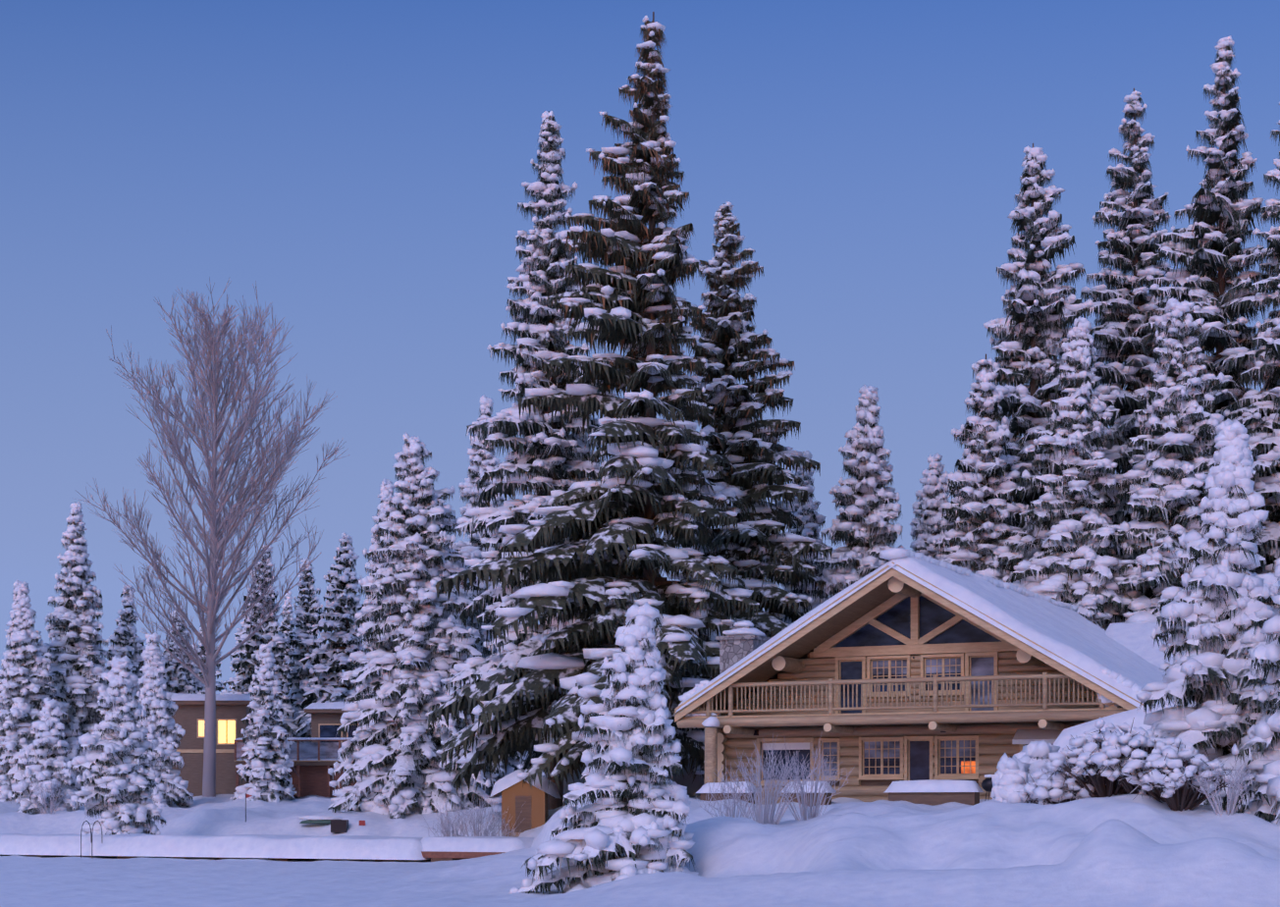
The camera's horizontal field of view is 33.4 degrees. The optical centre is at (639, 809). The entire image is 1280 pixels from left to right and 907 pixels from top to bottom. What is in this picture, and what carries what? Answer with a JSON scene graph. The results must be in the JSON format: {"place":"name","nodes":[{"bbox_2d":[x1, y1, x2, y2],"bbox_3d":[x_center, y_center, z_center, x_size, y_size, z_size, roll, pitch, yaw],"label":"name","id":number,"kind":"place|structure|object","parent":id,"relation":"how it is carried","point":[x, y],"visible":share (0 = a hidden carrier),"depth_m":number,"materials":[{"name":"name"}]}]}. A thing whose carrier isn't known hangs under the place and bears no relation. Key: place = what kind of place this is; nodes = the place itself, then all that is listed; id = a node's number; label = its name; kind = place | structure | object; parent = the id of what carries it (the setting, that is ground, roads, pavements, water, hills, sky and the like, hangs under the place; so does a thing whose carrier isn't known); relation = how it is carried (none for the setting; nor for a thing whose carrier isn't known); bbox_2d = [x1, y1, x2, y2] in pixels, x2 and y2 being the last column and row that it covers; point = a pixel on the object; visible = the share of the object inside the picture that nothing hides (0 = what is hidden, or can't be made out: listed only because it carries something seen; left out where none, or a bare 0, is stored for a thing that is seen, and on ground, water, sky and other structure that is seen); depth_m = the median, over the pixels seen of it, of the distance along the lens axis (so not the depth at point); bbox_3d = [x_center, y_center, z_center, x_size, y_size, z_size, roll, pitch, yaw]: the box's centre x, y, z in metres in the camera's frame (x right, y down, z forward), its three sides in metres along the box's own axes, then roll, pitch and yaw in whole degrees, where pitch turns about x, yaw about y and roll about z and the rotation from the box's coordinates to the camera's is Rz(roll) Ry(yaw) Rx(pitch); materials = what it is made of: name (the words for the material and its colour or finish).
{"place":"outdoors","nodes":[
{"label":"outdoors","id":0,"kind":"place"},
{"bbox_2d":[0,793,1279,906],"bbox_3d":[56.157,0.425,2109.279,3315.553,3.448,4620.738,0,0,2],"label":"snow ground","id":1,"kind":"structure","parent":0,"point":[1125,850],"depth_m":43.66,"materials":[{"name":"white snow"}]},
{"bbox_2d":[0,580,81,801],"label":"spruce tree","id":2,"kind":"object","parent":1,"relation":"on","point":[26,665],"visible":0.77,"depth_m":118.11,"materials":[{"name":"white plant"}]},
{"bbox_2d":[7,696,83,815],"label":"spruce tree","id":3,"kind":"object","parent":1,"relation":"on","point":[46,750],"visible":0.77,"depth_m":107.86,"materials":[{"name":"white plant"}]},
{"bbox_2d":[19,771,72,813],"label":"rimed shrub","id":4,"kind":"object","parent":1,"relation":"on","point":[52,807],"visible":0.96,"depth_m":104.55,"materials":[{"name":"grey plant"}]},
{"bbox_2d":[42,501,115,790],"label":"spruce tree","id":5,"kind":"object","parent":1,"relation":"on","point":[75,648],"visible":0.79,"depth_m":121.88,"materials":[{"name":"white plant"}]},
{"bbox_2d":[66,654,166,835],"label":"spruce tree","id":6,"kind":"object","parent":1,"relation":"on","point":[118,779],"visible":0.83,"depth_m":91.55,"materials":[{"name":"white plant"}]},
{"bbox_2d":[97,584,145,724],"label":"spruce tree","id":7,"kind":"object","parent":1,"relation":"on","point":[125,639],"visible":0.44,"depth_m":128.37,"materials":[{"name":"white plant"}]},
{"bbox_2d":[134,632,193,808],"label":"spruce tree","id":8,"kind":"object","parent":1,"relation":"on","point":[161,709],"visible":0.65,"depth_m":110.13,"materials":[{"name":"white plant"}]},
{"bbox_2d":[160,604,204,693],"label":"spruce tree","id":9,"kind":"object","parent":1,"relation":"on","point":[178,678],"visible":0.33,"depth_m":132.16,"materials":[{"name":"white plant"}]},
{"bbox_2d":[190,618,226,693],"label":"spruce tree","id":10,"kind":"object","parent":1,"relation":"on","point":[219,686],"visible":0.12,"depth_m":183.36,"materials":[{"name":"white plant"}]},
{"bbox_2d":[72,276,350,797],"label":"cottonwood tree","id":11,"kind":"object","parent":1,"relation":"on","point":[212,561],"visible":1,"depth_m":117.80,"materials":[{"name":"grey plant"}]},
{"bbox_2d":[219,600,253,693],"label":"spruce tree","id":12,"kind":"object","parent":1,"relation":"on","point":[235,687],"visible":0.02,"depth_m":203.12,"materials":[{"name":"white plant"}]},
{"bbox_2d":[230,641,295,801],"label":"spruce tree","id":13,"kind":"object","parent":1,"relation":"on","point":[266,770],"visible":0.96,"depth_m":111.77,"materials":[{"name":"white plant"}]},
{"bbox_2d":[229,544,298,742],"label":"spruce tree","id":14,"kind":"object","parent":1,"relation":"on","point":[267,632],"visible":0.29,"depth_m":138.06,"materials":[{"name":"white plant"}]},
{"bbox_2d":[169,693,360,797],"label":"house","id":15,"kind":"structure","parent":1,"relation":"on","point":[315,759],"depth_m":121.66,"materials":[{"name":"brown"}]},
{"bbox_2d":[275,589,295,718],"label":"spruce tree","id":16,"kind":"object","parent":1,"relation":"on","point":[285,628],"visible":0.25,"depth_m":188.54,"materials":[{"name":"white plant"}]},
{"bbox_2d":[280,557,328,742],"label":"spruce tree","id":17,"kind":"object","parent":1,"relation":"on","point":[303,621],"visible":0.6,"depth_m":141.75,"materials":[{"name":"white plant"}]},
{"bbox_2d":[245,793,365,832],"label":"shore clutter","id":18,"kind":"object","parent":1,"relation":"on","point":[339,825],"visible":1,"depth_m":95.83,"materials":[{"name":"green"}]},
{"bbox_2d":[292,532,364,733],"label":"spruce tree","id":19,"kind":"object","parent":1,"relation":"on","point":[343,608],"visible":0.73,"depth_m":136.64,"materials":[{"name":"white plant"}]},
{"bbox_2d":[327,479,395,810],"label":"spruce tree","id":20,"kind":"object","parent":1,"relation":"on","point":[385,496],"visible":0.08,"depth_m":105.30,"materials":[{"name":"white plant"}]},
{"bbox_2d":[328,432,504,818],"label":"spruce tree","id":21,"kind":"object","parent":1,"relation":"on","point":[401,772],"visible":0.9,"depth_m":99.01,"materials":[{"name":"white plant"}]},
{"bbox_2d":[421,800,489,836],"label":"rimed shrub","id":22,"kind":"object","parent":1,"relation":"on","point":[449,829],"visible":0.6,"depth_m":79.86,"materials":[{"name":"grey plant"}]},
{"bbox_2d":[436,785,524,836],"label":"rimed shrub","id":23,"kind":"object","parent":1,"relation":"on","point":[478,813],"visible":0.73,"depth_m":78.61,"materials":[{"name":"grey plant"}]},
{"bbox_2d":[449,394,530,796],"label":"spruce tree","id":24,"kind":"object","parent":1,"relation":"on","point":[481,458],"visible":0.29,"depth_m":107.44,"materials":[{"name":"white plant"}]},
{"bbox_2d":[479,810,521,837],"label":"rimed shrub","id":25,"kind":"object","parent":1,"relation":"on","point":[506,829],"visible":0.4,"depth_m":78.76,"materials":[{"name":"grey plant"}]},
{"bbox_2d":[489,768,560,837],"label":"hut","id":26,"kind":"object","parent":1,"relation":"on","point":[516,795],"visible":0.73,"depth_m":78.97,"materials":[{"name":"brown wood"}]},
{"bbox_2d":[438,110,616,809],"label":"spruce tree","id":27,"kind":"object","parent":1,"relation":"on","point":[546,459],"visible":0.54,"depth_m":85.24,"materials":[{"name":"white plant"}]},
{"bbox_2d":[508,753,547,778],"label":"spruce tree","id":28,"kind":"object","parent":1,"relation":"on","point":[521,767],"depth_m":186.12,"materials":[{"name":"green plant"}]},
{"bbox_2d":[425,11,759,792],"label":"spruce tree","id":29,"kind":"object","parent":1,"relation":"on","point":[598,567],"visible":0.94,"depth_m":78.36,"materials":[{"name":"dark green foliage"},{"name":"snow"},{"name":"bark"}]},
{"bbox_2d":[508,601,698,894],"bbox_3d":[-0.760,-0.624,46.548,4.143,7.822,3.879,0,0,2],"label":"spruce tree","id":30,"kind":"object","parent":1,"relation":"on","point":[633,791],"visible":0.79,"depth_m":46.12,"materials":[{"name":"white plant"}]},
{"bbox_2d":[563,751,704,803],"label":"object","id":31,"kind":"structure","parent":1,"relation":"on","point":[698,783],"depth_m":89.57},
{"bbox_2d":[695,767,772,818],"bbox_3d":[2.389,-0.226,54.522,1.444,1.779,1.713,0,0,-41],"label":"rimed shrub","id":32,"kind":"object","parent":1,"relation":"on","point":[727,807],"visible":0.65,"depth_m":54.49,"materials":[{"name":"grey plant"}]},
{"bbox_2d":[656,201,832,785],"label":"spruce tree","id":33,"kind":"object","parent":1,"relation":"on","point":[756,547],"visible":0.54,"depth_m":88.44,"materials":[{"name":"dark green foliage"},{"name":"snow"},{"name":"bark"}]},
{"bbox_2d":[713,733,816,824],"bbox_3d":[3.140,-0.719,53.504,2.600,2.393,2.686,0,0,2],"label":"rimed shrub","id":34,"kind":"object","parent":1,"relation":"on","point":[767,808],"visible":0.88,"depth_m":53.36,"materials":[{"name":"grey plant"}]},
{"bbox_2d":[767,449,835,623],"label":"spruce tree","id":35,"kind":"object","parent":1,"relation":"on","point":[811,520],"visible":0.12,"depth_m":94.95,"materials":[{"name":"green plant"}]},
{"bbox_2d":[760,731,853,821],"bbox_3d":[4.269,-0.822,54.611,2.442,2.363,2.179,0,0,2],"label":"rimed shrub","id":36,"kind":"object","parent":1,"relation":"on","point":[812,814],"visible":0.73,"depth_m":54.36,"materials":[{"name":"grey plant"}]},
{"bbox_2d":[803,384,905,604],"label":"spruce tree","id":37,"kind":"object","parent":1,"relation":"on","point":[865,529],"visible":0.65,"depth_m":90.70,"materials":[{"name":"white plant"}]},
{"bbox_2d":[908,452,956,560],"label":"spruce tree","id":38,"kind":"object","parent":1,"relation":"on","point":[933,497],"visible":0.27,"depth_m":95.83,"materials":[{"name":"white plant"}]},
{"bbox_2d":[670,547,1195,806],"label":"log cabin","id":39,"kind":"object","parent":1,"relation":"on","point":[908,675],"visible":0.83,"depth_m":65.04,"materials":[{"name":"light wood"},{"name":"snow"},{"name":"stone"}]},
{"bbox_2d":[932,354,1029,583],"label":"spruce tree","id":40,"kind":"object","parent":1,"relation":"on","point":[982,536],"visible":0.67,"depth_m":86.43,"materials":[{"name":"white plant"}]},
{"bbox_2d":[990,752,1030,802],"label":"bush","id":41,"kind":"object","parent":1,"relation":"on","point":[1009,775],"visible":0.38,"depth_m":48.06,"materials":[{"name":"plant"}]},
{"bbox_2d":[1013,739,1060,803],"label":"bush","id":42,"kind":"object","parent":1,"relation":"on","point":[1035,754],"visible":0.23,"depth_m":49.09,"materials":[{"name":"plant"}]},
{"bbox_2d":[960,143,1153,611],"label":"spruce tree","id":43,"kind":"object","parent":1,"relation":"on","point":[1041,312],"visible":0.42,"depth_m":91.38,"materials":[{"name":"white plant"}]},
{"bbox_2d":[1016,756,1127,804],"bbox_3d":[9.608,-0.496,47.230,2.704,1.676,2.361,0,0,2],"label":"snowy bush","id":44,"kind":"object","parent":1,"relation":"on","point":[1044,788],"visible":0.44,"depth_m":46.61,"materials":[{"name":"white snow"}]},
{"bbox_2d":[1002,317,1150,630],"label":"spruce tree","id":45,"kind":"object","parent":1,"relation":"on","point":[1076,562],"visible":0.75,"depth_m":83.38,"materials":[{"name":"white plant"}]},
{"bbox_2d":[1044,717,1146,798],"bbox_3d":[10.158,-1.066,46.226,2.500,1.870,2.797,0,0,-35],"label":"snowy bush","id":46,"kind":"object","parent":1,"relation":"on","point":[1079,761],"visible":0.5,"depth_m":46.11,"materials":[{"name":"white snow"}]},
{"bbox_2d":[1080,88,1173,588],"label":"spruce tree","id":47,"kind":"object","parent":1,"relation":"on","point":[1121,334],"visible":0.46,"depth_m":95.21,"materials":[{"name":"white plant"}]},
{"bbox_2d":[1090,719,1198,795],"bbox_3d":[10.834,-1.037,45.243,2.623,1.813,2.656,0,0,2],"label":"snowy bush","id":48,"kind":"object","parent":1,"relation":"on","point":[1129,760],"visible":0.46,"depth_m":44.78,"materials":[{"name":"white snow"}]},
{"bbox_2d":[1125,737,1241,811],"bbox_3d":[11.278,-0.718,44.293,2.392,1.615,2.525,0,0,2],"label":"snowy bush","id":49,"kind":"object","parent":1,"relation":"on","point":[1168,777],"visible":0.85,"depth_m":43.80,"materials":[{"name":"white snow"}]},
{"bbox_2d":[1110,297,1265,623],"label":"spruce tree","id":50,"kind":"object","parent":1,"relation":"on","point":[1168,495],"visible":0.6,"depth_m":82.22,"materials":[{"name":"white plant"}]},
{"bbox_2d":[1103,35,1279,604],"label":"spruce tree","id":51,"kind":"object","parent":1,"relation":"on","point":[1203,250],"visible":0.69,"depth_m":89.03,"materials":[{"name":"white plant"}]},
{"bbox_2d":[1135,418,1279,813],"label":"spruce tree","id":52,"kind":"object","parent":1,"relation":"on","point":[1216,613],"visible":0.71,"depth_m":48.54,"materials":[{"name":"white plant"}]},
{"bbox_2d":[1188,757,1257,816],"bbox_3d":[11.755,-0.448,43.134,1.332,1.228,1.316,0,0,2],"label":"rimed shrub","id":53,"kind":"object","parent":1,"relation":"on","point":[1231,806],"visible":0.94,"depth_m":43.12,"materials":[{"name":"grey plant"}]},
{"bbox_2d":[1216,102,1279,608],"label":"spruce tree","id":54,"kind":"object","parent":1,"relation":"on","point":[1266,363],"visible":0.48,"depth_m":86.58,"materials":[{"name":"white plant"}]},
{"bbox_2d":[1228,558,1279,826],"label":"spruce tree","id":55,"kind":"object","parent":1,"relation":"on","point":[1264,764],"visible":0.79,"depth_m":44.81,"materials":[{"name":"white plant"}]},
{"bbox_2d":[1272,557,1279,573],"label":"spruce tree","id":56,"kind":"object","parent":1,"relation":"on","point":[1274,562],"visible":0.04,"depth_m":84.85,"materials":[{"name":"plant"}]},
{"bbox_2d":[0,0,1279,714],"label":"sky","id":57,"kind":"structure","parent":0,"point":[365,164],"materials":[{"name":"blue"}]},
{"label":"snowy plain","id":58,"kind":"object","parent":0,"visible":0},
{"bbox_2d":[0,820,533,861],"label":"dock","id":59,"kind":"object","parent":58,"relation":"on","point":[278,847],"visible":0.92,"depth_m":78.83,"materials":[{"name":"white wood"}]}
]}

